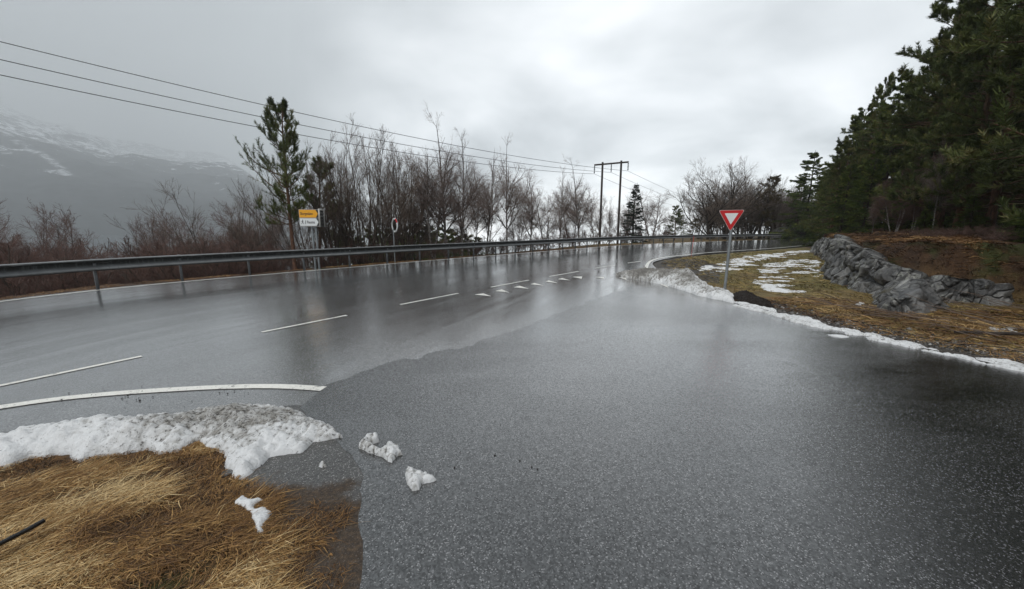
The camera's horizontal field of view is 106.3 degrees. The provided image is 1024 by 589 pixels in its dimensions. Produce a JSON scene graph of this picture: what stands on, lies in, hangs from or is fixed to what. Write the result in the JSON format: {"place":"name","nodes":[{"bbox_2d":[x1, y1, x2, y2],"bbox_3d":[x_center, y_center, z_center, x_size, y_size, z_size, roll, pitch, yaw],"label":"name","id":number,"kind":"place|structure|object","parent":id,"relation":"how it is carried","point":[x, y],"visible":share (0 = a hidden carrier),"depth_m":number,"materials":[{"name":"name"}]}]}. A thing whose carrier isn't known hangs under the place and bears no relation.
{"place":"outdoors","nodes":[
{"label":"outdoors","id":0,"kind":"place"},
{"bbox_2d":[0,101,327,234],"bbox_3d":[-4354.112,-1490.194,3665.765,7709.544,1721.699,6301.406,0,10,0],"label":"mountain","id":1,"kind":"structure","parent":0,"point":[90,178],"depth_m":1273.87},
{"bbox_2d":[0,232,563,270],"bbox_3d":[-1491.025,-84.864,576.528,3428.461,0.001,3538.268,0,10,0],"label":"water","id":2,"kind":"structure","parent":0,"point":[103,238],"depth_m":465.22,"materials":[{"name":"grey liquid"}]},
{"bbox_2d":[0,239,815,432],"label":"road","id":3,"kind":"structure","parent":0,"point":[291,338],"depth_m":6.42,"materials":[{"name":"asphalt"}]},
{"bbox_2d":[0,0,1015,246],"label":"sky","id":4,"kind":"structure","parent":0,"point":[659,87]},
{"bbox_2d":[0,220,1023,588],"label":"ground","id":5,"kind":"structure","parent":0,"point":[1008,272],"depth_m":8.45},
{"bbox_2d":[0,199,55,281],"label":"birch tree","id":6,"kind":"object","parent":5,"relation":"on","point":[20,252],"visible":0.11,"depth_m":20.81,"materials":[{"name":"brown plant"}]},
{"bbox_2d":[3,198,81,288],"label":"birch tree","id":7,"kind":"object","parent":5,"relation":"on","point":[48,234],"visible":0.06,"depth_m":22.97,"materials":[{"name":"brown plant"}]},
{"bbox_2d":[0,251,108,297],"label":"bare shrub","id":8,"kind":"object","parent":5,"relation":"on","point":[13,292],"visible":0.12,"depth_m":12.76,"materials":[{"name":"brown plant"}]},
{"bbox_2d":[31,207,87,260],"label":"birch tree","id":9,"kind":"object","parent":5,"relation":"on","point":[64,238],"visible":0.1,"depth_m":23.47,"materials":[{"name":"brown plant"}]},
{"bbox_2d":[0,234,123,294],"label":"bare shrub","id":10,"kind":"object","parent":5,"relation":"on","point":[22,257],"visible":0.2,"depth_m":13.45,"materials":[{"name":"brown plant"}]},
{"bbox_2d":[0,237,127,293],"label":"bare shrub","id":11,"kind":"object","parent":5,"relation":"on","point":[59,249],"visible":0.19,"depth_m":14.75,"materials":[{"name":"brown plant"}]},
{"bbox_2d":[0,249,128,296],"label":"bare shrub","id":12,"kind":"object","parent":5,"relation":"on","point":[61,281],"visible":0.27,"depth_m":13.31,"materials":[{"name":"brown plant"}]},
{"bbox_2d":[14,204,124,274],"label":"birch tree","id":13,"kind":"object","parent":5,"relation":"on","point":[33,243],"visible":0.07,"depth_m":27.73,"materials":[{"name":"brown plant"}]},
{"bbox_2d":[57,254,150,289],"bbox_3d":[-15.179,-0.249,14.288,4.289,2.527,2.887,4,11,23],"label":"bare shrub","id":14,"kind":"object","parent":5,"relation":"on","point":[85,280],"visible":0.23,"depth_m":13.89,"materials":[{"name":"brown plant"}]},
{"bbox_2d":[64,238,222,288],"bbox_3d":[-13.721,-0.834,14.931,3.162,2.767,4.697,3,10,18],"label":"bare shrub","id":15,"kind":"object","parent":5,"relation":"on","point":[132,276],"visible":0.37,"depth_m":14.39,"materials":[{"name":"brown plant"}]},
{"bbox_2d":[99,234,206,282],"bbox_3d":[-16.201,-0.622,18.055,7.498,4.417,5.047,8,13,38],"label":"bare shrub","id":16,"kind":"object","parent":5,"relation":"on","point":[123,252],"visible":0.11,"depth_m":16.48,"materials":[{"name":"brown plant"}]},
{"bbox_2d":[0,403,342,479],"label":"snow bank","id":17,"kind":"structure","parent":5,"relation":"on","point":[248,438],"depth_m":2.83,"materials":[{"name":"snow"}]},
{"bbox_2d":[103,211,241,255],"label":"willow tree","id":18,"kind":"object","parent":5,"relation":"on","point":[168,236],"visible":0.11,"depth_m":20.40,"materials":[{"name":"brown plant"}]},
{"bbox_2d":[0,452,345,588],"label":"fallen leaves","id":19,"kind":"object","parent":5,"relation":"on","point":[198,569],"visible":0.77,"depth_m":2.02,"materials":[{"name":"plant"}]},
{"bbox_2d":[127,241,224,283],"bbox_3d":[-13.269,-0.731,15.677,3.458,3.026,5.137,-9,13,-40],"label":"bare shrub","id":20,"kind":"object","parent":5,"relation":"on","point":[157,270],"visible":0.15,"depth_m":14.55,"materials":[{"name":"brown plant"}]},
{"bbox_2d":[140,207,220,254],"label":"birch tree","id":21,"kind":"object","parent":5,"relation":"on","point":[169,232],"visible":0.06,"depth_m":24.12,"materials":[{"name":"brown plant"}]},
{"bbox_2d":[0,440,368,588],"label":"dead grass","id":22,"kind":"structure","parent":5,"relation":"on","point":[125,490],"depth_m":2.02,"materials":[{"name":"plant"}]},
{"bbox_2d":[0,519,45,545],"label":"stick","id":23,"kind":"object","parent":22,"relation":"on","point":[21,532],"visible":1,"depth_m":1.92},
{"bbox_2d":[234,495,271,531],"bbox_3d":[-1.439,1.235,2.183,0.448,0.070,0.176,8,13,39],"label":"snow patch","id":24,"kind":"object","parent":22,"relation":"on","point":[261,515],"visible":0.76,"depth_m":2.17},
{"bbox_2d":[141,235,246,280],"bbox_3d":[-12.778,-0.980,14.978,4.473,2.635,3.011,5,11,26],"label":"bare shrub","id":25,"kind":"object","parent":5,"relation":"on","point":[172,274],"visible":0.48,"depth_m":14.88,"materials":[{"name":"brown plant"}]},
{"bbox_2d":[171,206,233,277],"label":"birch tree","id":26,"kind":"object","parent":5,"relation":"on","point":[183,220],"visible":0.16,"depth_m":22.07,"materials":[{"name":"brown plant"}]},
{"bbox_2d":[121,179,287,272],"bbox_3d":[-14.985,-2.398,20.794,7.519,7.260,6.862,6,12,31],"label":"willow tree","id":27,"kind":"object","parent":5,"relation":"on","point":[234,233],"visible":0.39,"depth_m":19.70,"materials":[{"name":"brown plant"}]},
{"bbox_2d":[173,241,282,277],"bbox_3d":[-11.608,-1.061,15.592,2.583,2.261,3.838,8,13,40],"label":"bare shrub","id":28,"kind":"object","parent":5,"relation":"on","point":[225,266],"visible":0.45,"depth_m":15.32,"materials":[{"name":"brown plant"}]},
{"bbox_2d":[178,235,302,275],"bbox_3d":[-11.477,-1.194,16.353,2.978,2.606,4.424,7,12,34],"label":"bare shrub","id":29,"kind":"object","parent":5,"relation":"on","point":[219,266],"visible":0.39,"depth_m":16.12,"materials":[{"name":"brown plant"}]},
{"bbox_2d":[221,196,286,250],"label":"birch tree","id":30,"kind":"object","parent":5,"relation":"on","point":[237,226],"visible":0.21,"depth_m":21.27,"materials":[{"name":"brown plant"}]},
{"bbox_2d":[211,240,311,274],"bbox_3d":[-10.882,-1.265,16.705,2.669,2.336,3.965,4,11,23],"label":"bare shrub","id":31,"kind":"object","parent":5,"relation":"on","point":[282,262],"visible":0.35,"depth_m":16.56,"materials":[{"name":"brown plant"}]},
{"bbox_2d":[234,202,295,269],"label":"birch tree","id":32,"kind":"object","parent":5,"relation":"on","point":[272,243],"visible":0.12,"depth_m":20.34,"materials":[{"name":"brown plant"}]},
{"bbox_2d":[213,201,330,269],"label":"willow tree","id":33,"kind":"object","parent":5,"relation":"on","point":[249,239],"visible":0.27,"depth_m":19.61,"materials":[{"name":"brown plant"}]},
{"bbox_2d":[233,96,313,269],"bbox_3d":[-9.671,-4.062,15.545,2.737,7.367,2.947,0,10,0],"label":"pine tree","id":34,"kind":"object","parent":5,"relation":"on","point":[283,146],"visible":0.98,"depth_m":15.17,"materials":[{"name":"green plant"}]},
{"bbox_2d":[221,405,363,588],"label":"gravel apron","id":35,"kind":"object","parent":5,"relation":"on","point":[338,478],"visible":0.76,"depth_m":2.34,"materials":[{"name":"gravel"}]},
{"bbox_2d":[217,483,358,588],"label":"dry grass","id":36,"kind":"object","parent":35,"relation":"on","point":[288,527],"depth_m":1.95,"materials":[{"name":"plant"}]},
{"bbox_2d":[227,142,358,268],"bbox_3d":[-9.989,-3.516,18.348,5.695,7.069,5.197,-7,12,-33],"label":"willow tree","id":37,"kind":"object","parent":5,"relation":"on","point":[282,231],"visible":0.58,"depth_m":17.72,"materials":[{"name":"brown plant"}]},
{"bbox_2d":[299,209,324,268],"bbox_3d":[-7.811,-1.952,15.205,0.730,2.814,0.658,-2,10,-10],"label":"direction sign","id":38,"kind":"object","parent":5,"relation":"on","point":[312,217],"visible":0.99,"depth_m":14.76,"materials":[{"name":"metal"}]},
{"bbox_2d":[297,155,348,248],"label":"pine tree","id":39,"kind":"object","parent":5,"relation":"on","point":[314,159],"visible":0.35,"depth_m":18.32,"materials":[{"name":"green plant"}]},
{"bbox_2d":[289,140,376,266],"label":"willow tree","id":40,"kind":"object","parent":5,"relation":"on","point":[330,236],"visible":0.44,"depth_m":18.62,"materials":[{"name":"brown plant"}]},
{"bbox_2d":[302,115,416,264],"bbox_3d":[-7.441,-4.499,19.229,5.422,7.708,6.711,-5,11,-25],"label":"willow tree","id":41,"kind":"object","parent":5,"relation":"on","point":[358,232],"visible":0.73,"depth_m":18.03,"materials":[{"name":"brown plant"}]},
{"bbox_2d":[0,240,740,299],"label":"shoulder grass","id":42,"kind":"structure","parent":5,"relation":"on","point":[82,289],"depth_m":13.51,"materials":[{"name":"plant"}]},
{"bbox_2d":[322,135,420,262],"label":"willow tree","id":43,"kind":"object","parent":5,"relation":"on","point":[399,220],"visible":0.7,"depth_m":19.45,"materials":[{"name":"brown plant"}]},
{"bbox_2d":[352,125,437,260],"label":"willow tree","id":44,"kind":"object","parent":5,"relation":"on","point":[410,226],"visible":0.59,"depth_m":20.58,"materials":[{"name":"brown plant"}]},
{"bbox_2d":[0,234,824,288],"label":"guardrail","id":45,"kind":"object","parent":5,"relation":"on","point":[41,268],"visible":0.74,"depth_m":13.14,"materials":[{"name":"metal"}]},
{"bbox_2d":[389,180,440,259],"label":"birch tree","id":46,"kind":"object","parent":5,"relation":"on","point":[422,240],"visible":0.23,"depth_m":22.73,"materials":[{"name":"brown plant"}]},
{"bbox_2d":[403,145,467,259],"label":"birch tree","id":47,"kind":"object","parent":5,"relation":"on","point":[439,221],"visible":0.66,"depth_m":21.43,"materials":[{"name":"brown plant"}]},
{"bbox_2d":[392,108,493,257],"bbox_3d":[-4.230,-6.053,22.752,6.190,8.973,6.768,-3,10,-17],"label":"birch tree","id":48,"kind":"object","parent":5,"relation":"on","point":[444,230],"visible":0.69,"depth_m":21.71,"materials":[{"name":"brown plant"}]},
{"bbox_2d":[433,128,495,256],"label":"birch tree","id":49,"kind":"object","parent":5,"relation":"on","point":[463,199],"visible":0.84,"depth_m":22.24,"materials":[{"name":"brown plant"}]},
{"bbox_2d":[446,187,497,255],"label":"birch tree","id":50,"kind":"object","parent":5,"relation":"on","point":[465,236],"visible":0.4,"depth_m":25.99,"materials":[{"name":"brown plant"}]},
{"bbox_2d":[465,149,515,254],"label":"birch tree","id":51,"kind":"object","parent":5,"relation":"on","point":[490,212],"visible":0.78,"depth_m":24.61,"materials":[{"name":"brown plant"}]},
{"bbox_2d":[481,133,543,252],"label":"birch tree","id":52,"kind":"object","parent":5,"relation":"on","point":[514,194],"visible":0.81,"depth_m":26.07,"materials":[{"name":"brown plant"}]},
{"bbox_2d":[502,202,535,251],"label":"birch tree","id":53,"kind":"object","parent":5,"relation":"on","point":[519,223],"visible":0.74,"depth_m":28.59,"materials":[{"name":"brown plant"}]},
{"bbox_2d":[511,169,543,249],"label":"birch tree","id":54,"kind":"object","parent":5,"relation":"on","point":[533,216],"visible":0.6,"depth_m":29.83,"materials":[{"name":"brown plant"}]},
{"bbox_2d":[524,186,563,248],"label":"birch tree","id":55,"kind":"object","parent":5,"relation":"on","point":[544,215],"visible":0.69,"depth_m":32.06,"materials":[{"name":"brown plant"}]},
{"bbox_2d":[545,167,581,246],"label":"birch tree","id":56,"kind":"object","parent":5,"relation":"on","point":[565,209],"visible":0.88,"depth_m":32.72,"materials":[{"name":"brown plant"}]},
{"bbox_2d":[545,154,598,246],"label":"birch tree","id":57,"kind":"object","parent":5,"relation":"on","point":[578,222],"visible":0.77,"depth_m":34.42,"materials":[{"name":"brown plant"}]},
{"bbox_2d":[580,194,608,243],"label":"birch tree","id":58,"kind":"object","parent":5,"relation":"on","point":[595,223],"visible":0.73,"depth_m":41.18,"materials":[{"name":"brown plant"}]},
{"bbox_2d":[594,160,628,243],"bbox_3d":[10.223,-9.039,40.123,3.601,9.448,0.410,0,10,0],"label":"power pole","id":59,"kind":"object","parent":5,"relation":"on","point":[619,199],"visible":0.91,"depth_m":39.70,"materials":[{"name":"brown wood"}]},
{"bbox_2d":[0,41,672,191],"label":"power cable","id":60,"kind":"object","parent":59,"relation":"attached to","point":[265,105],"visible":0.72,"depth_m":18.75,"materials":[{"name":"metal"}]},
{"bbox_2d":[0,59,675,199],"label":"power cable","id":61,"kind":"object","parent":59,"relation":"attached to","point":[259,116],"visible":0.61,"depth_m":18.29,"materials":[{"name":"metal"}]},
{"bbox_2d":[0,74,693,211],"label":"power cable","id":62,"kind":"object","parent":59,"relation":"attached to","point":[248,125],"visible":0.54,"depth_m":17.69,"materials":[{"name":"metal"}]},
{"bbox_2d":[621,183,650,242],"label":"spruce tree","id":63,"kind":"object","parent":5,"relation":"on","point":[633,215],"visible":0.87,"depth_m":43.35,"materials":[{"name":"green plant"}]},
{"bbox_2d":[623,185,677,240],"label":"birch tree","id":64,"kind":"object","parent":5,"relation":"on","point":[647,212],"visible":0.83,"depth_m":48.64,"materials":[{"name":"brown plant"}]},
{"bbox_2d":[615,267,733,302],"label":"snow bank","id":65,"kind":"structure","parent":5,"relation":"on","point":[687,280],"depth_m":10.56,"materials":[{"name":"snow"}]},
{"bbox_2d":[663,205,689,240],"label":"pine tree","id":66,"kind":"object","parent":5,"relation":"on","point":[678,218],"visible":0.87,"depth_m":50.93,"materials":[{"name":"green plant"}]},
{"bbox_2d":[663,173,759,239],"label":"bare tree","id":67,"kind":"object","parent":5,"relation":"on","point":[705,213],"visible":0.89,"depth_m":54.62,"materials":[{"name":"brown plant"}]},
{"bbox_2d":[681,157,770,238],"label":"bare tree","id":68,"kind":"object","parent":5,"relation":"on","point":[733,192],"visible":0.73,"depth_m":54.33,"materials":[{"name":"brown plant"}]},
{"bbox_2d":[719,210,743,289],"bbox_3d":[5.305,-0.815,9.538,0.559,2.523,0.096,2,10,8],"label":"give way sign","id":69,"kind":"object","parent":5,"relation":"on","point":[730,218],"visible":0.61,"depth_m":9.33,"materials":[{"name":"metal"}]},
{"bbox_2d":[691,164,787,238],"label":"bare tree","id":70,"kind":"object","parent":5,"relation":"on","point":[737,224],"visible":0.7,"depth_m":53.95,"materials":[{"name":"brown plant"}]},
{"bbox_2d":[733,290,773,307],"bbox_3d":[5.233,0.056,8.374,0.640,0.267,1.392,0,10,0],"label":"soil heap","id":71,"kind":"object","parent":5,"relation":"on","point":[746,296],"visible":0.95,"depth_m":8.17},
{"bbox_2d":[697,250,809,271],"bbox_3d":[14.922,-2.654,21.662,22.669,1.010,2.394,-9,13,-42],"label":"snow patch","id":72,"kind":"object","parent":5,"relation":"on","point":[740,260],"visible":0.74,"depth_m":18.85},
{"bbox_2d":[734,184,777,238],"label":"willow tree","id":73,"kind":"object","parent":5,"relation":"on","point":[750,228],"visible":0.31,"depth_m":58.69,"materials":[{"name":"brown plant"}]},
{"bbox_2d":[749,174,784,238],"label":"pine tree","id":74,"kind":"object","parent":5,"relation":"on","point":[763,214],"visible":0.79,"depth_m":54.03,"materials":[{"name":"green plant"}]},
{"bbox_2d":[760,178,798,238],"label":"birch tree","id":75,"kind":"object","parent":5,"relation":"on","point":[779,208],"visible":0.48,"depth_m":54.80,"materials":[{"name":"brown plant"}]},
{"bbox_2d":[744,259,821,297],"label":"snow flecks","id":76,"kind":"object","parent":5,"relation":"on","point":[776,271],"visible":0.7,"depth_m":13.92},
{"bbox_2d":[766,150,826,239],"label":"spruce tree","id":77,"kind":"object","parent":5,"relation":"on","point":[790,231],"visible":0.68,"depth_m":50.15,"materials":[{"name":"green plant"}]},
{"bbox_2d":[796,188,848,246],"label":"spruce tree","id":78,"kind":"object","parent":5,"relation":"on","point":[814,239],"visible":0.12,"depth_m":33.71,"materials":[{"name":"green plant"}]},
{"bbox_2d":[799,147,864,234],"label":"pine tree","id":79,"kind":"object","parent":5,"relation":"on","point":[836,165],"visible":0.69,"depth_m":27.25,"materials":[{"name":"green plant"}]},
{"bbox_2d":[802,120,870,228],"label":"pine tree","id":80,"kind":"object","parent":5,"relation":"on","point":[824,172],"visible":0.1,"depth_m":32.76,"materials":[{"name":"green plant"}]},
{"bbox_2d":[813,135,869,231],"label":"pine tree","id":81,"kind":"object","parent":5,"relation":"on","point":[846,141],"visible":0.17,"depth_m":28.48,"materials":[{"name":"green plant"}]},
{"bbox_2d":[661,251,1023,355],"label":"verge grass","id":82,"kind":"structure","parent":5,"relation":"on","point":[785,283],"depth_m":11.11,"materials":[{"name":"plant"}]},
{"bbox_2d":[814,163,870,233],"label":"spruce tree","id":83,"kind":"object","parent":5,"relation":"on","point":[836,213],"visible":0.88,"depth_m":23.72,"materials":[{"name":"green plant"}]},
{"bbox_2d":[829,103,889,217],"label":"pine tree","id":84,"kind":"object","parent":5,"relation":"on","point":[856,118],"visible":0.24,"depth_m":27.94,"materials":[{"name":"green plant"}]},
{"bbox_2d":[835,158,894,233],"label":"spruce tree","id":85,"kind":"object","parent":5,"relation":"on","point":[864,226],"visible":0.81,"depth_m":20.79,"materials":[{"name":"green plant"}]},
{"bbox_2d":[848,72,900,219],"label":"pine tree","id":86,"kind":"object","parent":5,"relation":"on","point":[875,100],"visible":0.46,"depth_m":25.36,"materials":[{"name":"green plant"}]},
{"bbox_2d":[831,69,930,230],"bbox_3d":[23.728,-8.543,23.798,4.350,10.250,4.367,0,10,0],"label":"spruce tree","id":87,"kind":"object","parent":5,"relation":"on","point":[886,109],"visible":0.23,"depth_m":23.68,"materials":[{"name":"green plant"}]},
{"bbox_2d":[779,283,1023,361],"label":"grass","id":88,"kind":"structure","parent":5,"relation":"on","point":[895,313],"depth_m":6.82,"materials":[{"name":"plant"}]},
{"bbox_2d":[856,47,949,228],"bbox_3d":[24.289,-8.919,23.101,4.714,11.079,4.992,-4,11,-20],"label":"pine tree","id":89,"kind":"object","parent":5,"relation":"on","point":[892,132],"visible":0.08,"depth_m":22.79,"materials":[{"name":"green plant"}]},
{"bbox_2d":[869,154,949,231],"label":"birch tree","id":90,"kind":"object","parent":5,"relation":"on","point":[879,199],"visible":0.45,"depth_m":17.70,"materials":[{"name":"brown plant"}]},
{"bbox_2d":[872,279,950,313],"bbox_3d":[8.227,0.074,7.905,1.459,0.827,2.803,8,13,38],"label":"boulder","id":91,"kind":"object","parent":5,"relation":"on","point":[887,296],"visible":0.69,"depth_m":7.44,"materials":[{"name":"stone"}]},
{"bbox_2d":[810,234,1014,305],"bbox_3d":[14.452,-1.933,17.280,2.986,1.571,21.526,6,11,29],"label":"rock outcrop","id":92,"kind":"object","parent":5,"relation":"on","point":[852,265],"visible":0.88,"depth_m":9.17,"materials":[{"name":"stone"}]},
{"bbox_2d":[903,169,938,231],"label":"birch tree","id":93,"kind":"object","parent":5,"relation":"on","point":[915,215],"visible":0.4,"depth_m":16.55,"materials":[{"name":"brown plant"}]},
{"bbox_2d":[879,16,991,230],"bbox_3d":[20.851,-8.036,18.494,3.747,10.920,3.837,-8,13,-39],"label":"pine tree","id":94,"kind":"object","parent":5,"relation":"on","point":[940,36],"visible":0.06,"depth_m":18.79,"materials":[{"name":"green plant"}]},
{"bbox_2d":[917,134,957,227],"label":"birch tree","id":95,"kind":"object","parent":5,"relation":"on","point":[930,181],"visible":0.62,"depth_m":15.09,"materials":[{"name":"brown plant"}]},
{"bbox_2d":[858,0,1020,227],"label":"pine tree","id":96,"kind":"object","parent":5,"relation":"on","point":[904,118],"visible":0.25,"depth_m":17.86,"materials":[{"name":"green plant"}]},
{"bbox_2d":[872,0,1023,228],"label":"pine tree","id":97,"kind":"object","parent":5,"relation":"on","point":[960,82],"visible":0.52,"depth_m":15.06,"materials":[{"name":"green plant"}]},
{"bbox_2d":[905,52,1023,230],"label":"spruce tree","id":98,"kind":"object","parent":5,"relation":"on","point":[947,217],"visible":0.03,"depth_m":17.30,"materials":[{"name":"green plant"}]},
{"bbox_2d":[914,0,1023,227],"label":"pine tree","id":99,"kind":"object","parent":5,"relation":"on","point":[956,125],"visible":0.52,"depth_m":14.08,"materials":[{"name":"green plant"}]},
{"bbox_2d":[949,194,993,231],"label":"spruce tree","id":100,"kind":"object","parent":5,"relation":"on","point":[966,214],"visible":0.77,"depth_m":13.19,"materials":[{"name":"green plant"}]},
{"bbox_2d":[940,0,1023,195],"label":"pine tree","id":101,"kind":"object","parent":5,"relation":"on","point":[1011,29],"visible":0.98,"depth_m":10.89,"materials":[{"name":"green plant"}]},
{"bbox_2d":[989,86,1023,229],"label":"pine tree","id":102,"kind":"object","parent":5,"relation":"on","point":[1006,109],"visible":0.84,"depth_m":8.44,"materials":[{"name":"green plant"}]},
{"bbox_2d":[300,285,1023,588],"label":"side road","id":103,"kind":"structure","parent":0,"point":[661,437],"depth_m":2.70,"materials":[{"name":"asphalt"}]},
{"bbox_2d":[359,432,402,462],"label":"snow clump","id":104,"kind":"object","parent":103,"relation":"on","point":[389,451],"visible":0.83,"depth_m":2.75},
{"bbox_2d":[405,466,436,490],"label":"snow clump","id":105,"kind":"object","parent":103,"relation":"on","point":[416,479],"visible":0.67,"depth_m":2.43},
{"bbox_2d":[733,301,1023,371],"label":"snow ridge","id":106,"kind":"structure","parent":103,"relation":"on","point":[1000,363],"depth_m":5.67,"materials":[{"name":"snow"}]},
{"bbox_2d":[759,226,1023,359],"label":"rusty grass","id":107,"kind":"structure","parent":0,"point":[883,237],"depth_m":7.20,"materials":[{"name":"plant"}]},
{"bbox_2d":[764,298,1023,363],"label":"shoulder gravel","id":108,"kind":"structure","parent":0,"point":[896,337],"depth_m":5.67,"materials":[{"name":"gravel"}]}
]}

